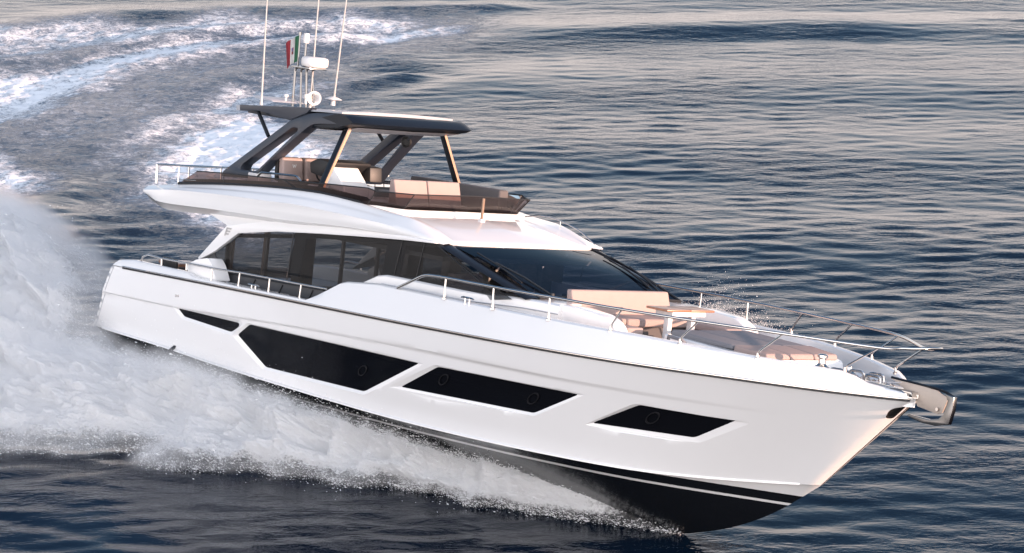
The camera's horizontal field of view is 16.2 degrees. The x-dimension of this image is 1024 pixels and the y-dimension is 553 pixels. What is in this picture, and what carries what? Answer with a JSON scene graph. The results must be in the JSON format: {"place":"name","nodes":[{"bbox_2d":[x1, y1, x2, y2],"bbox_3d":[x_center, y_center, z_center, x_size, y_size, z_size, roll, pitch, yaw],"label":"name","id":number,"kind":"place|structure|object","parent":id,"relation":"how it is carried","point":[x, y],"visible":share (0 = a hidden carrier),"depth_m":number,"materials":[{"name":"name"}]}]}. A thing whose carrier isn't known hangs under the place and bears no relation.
{"place":"outdoors","nodes":[
{"label":"outdoors","id":0,"kind":"place"},
{"bbox_2d":[0,0,1023,552],"bbox_3d":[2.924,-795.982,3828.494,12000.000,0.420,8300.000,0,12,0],"label":"sea","id":1,"kind":"structure","parent":0,"point":[856,160],"depth_m":96.06,"materials":[{"name":"blue liquid"}]},
{"bbox_2d":[0,208,621,516],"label":"spray","id":2,"kind":"object","parent":1,"relation":"on","point":[115,382],"visible":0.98,"depth_m":68.33,"materials":[{"name":"liquid"}]},
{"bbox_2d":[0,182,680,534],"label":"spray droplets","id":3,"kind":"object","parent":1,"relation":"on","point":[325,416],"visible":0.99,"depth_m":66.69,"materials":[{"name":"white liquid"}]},
{"bbox_2d":[93,0,943,533],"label":"yacht","id":4,"kind":"object","parent":1,"relation":"on","point":[535,346],"visible":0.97,"depth_m":64.08,"materials":[{"name":"white gelcoat fiberglass"},{"name":"tinted glass"},{"name":"dark paint"}]},
{"bbox_2d":[162,256,177,268],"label":"cockpit chair","id":5,"kind":"object","parent":4,"relation":"on","point":[172,264],"visible":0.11,"depth_m":70.35,"materials":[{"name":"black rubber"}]},
{"bbox_2d":[159,260,192,270],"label":"cockpit table","id":6,"kind":"object","parent":4,"relation":"in","point":[182,264],"visible":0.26,"depth_m":71.13,"materials":[{"name":"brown wood"}]},
{"bbox_2d":[173,307,241,334],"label":"hull window","id":7,"kind":"structure","parent":4,"relation":"in","point":[229,326],"depth_m":68.81,"materials":[{"name":"black glass"}]},
{"bbox_2d":[206,253,216,257],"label":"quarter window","id":8,"kind":"structure","parent":4,"relation":"in","point":[213,255],"depth_m":69.64,"materials":[{"name":"black glass"}]},
{"bbox_2d":[286,35,298,67],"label":"flag","id":9,"kind":"object","parent":4,"relation":"attached to","point":[292,50],"visible":1,"depth_m":70.96,"materials":[{"name":"multicoloured fabric"}]},
{"bbox_2d":[232,323,422,394],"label":"hull window","id":10,"kind":"structure","parent":4,"relation":"in","point":[352,369],"depth_m":66.32,"materials":[{"name":"black glass"}]},
{"bbox_2d":[353,258,374,268],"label":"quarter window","id":11,"kind":"structure","parent":4,"relation":"in","point":[369,263],"depth_m":72.38,"materials":[{"name":"black glass"}]},
{"bbox_2d":[228,232,510,299],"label":"saloon window","id":12,"kind":"structure","parent":4,"relation":"in","point":[395,250],"depth_m":66.81,"materials":[{"name":"black glass"}]},
{"bbox_2d":[389,365,582,415],"bbox_3d":[-0.527,2.007,63.041,4.842,0.703,0.123,12,17,43],"label":"hull window","id":13,"kind":"structure","parent":4,"relation":"in","point":[435,380],"depth_m":63.01,"materials":[{"name":"black glass"}]},
{"bbox_2d":[586,404,748,442],"bbox_3d":[2.579,2.473,60.640,3.172,0.578,0.218,7,14,30],"label":"hull window","id":14,"kind":"structure","parent":4,"relation":"in","point":[635,418],"depth_m":60.65,"materials":[{"name":"black glass"}]},
{"bbox_2d":[646,306,714,338],"bbox_3d":[2.902,0.940,62.759,1.150,0.785,0.540,2,7,-41],"label":"foredeck table","id":15,"kind":"object","parent":4,"relation":"on","point":[691,312],"visible":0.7,"depth_m":62.55,"materials":[{"name":"brown wood"}]},
{"bbox_2d":[891,376,956,425],"bbox_3d":[6.656,2.049,58.480,0.102,0.644,1.457,2,7,-41],"label":"anchor","id":16,"kind":"object","parent":4,"relation":"hanging from","point":[931,399],"visible":1,"depth_m":58.30,"materials":[{"name":"metal"}]},
{"bbox_2d":[687,271,789,329],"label":"bow spray","id":17,"kind":"object","parent":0,"point":[736,310],"visible":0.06,"depth_m":66.50,"materials":[{"name":"white liquid"}]}
]}

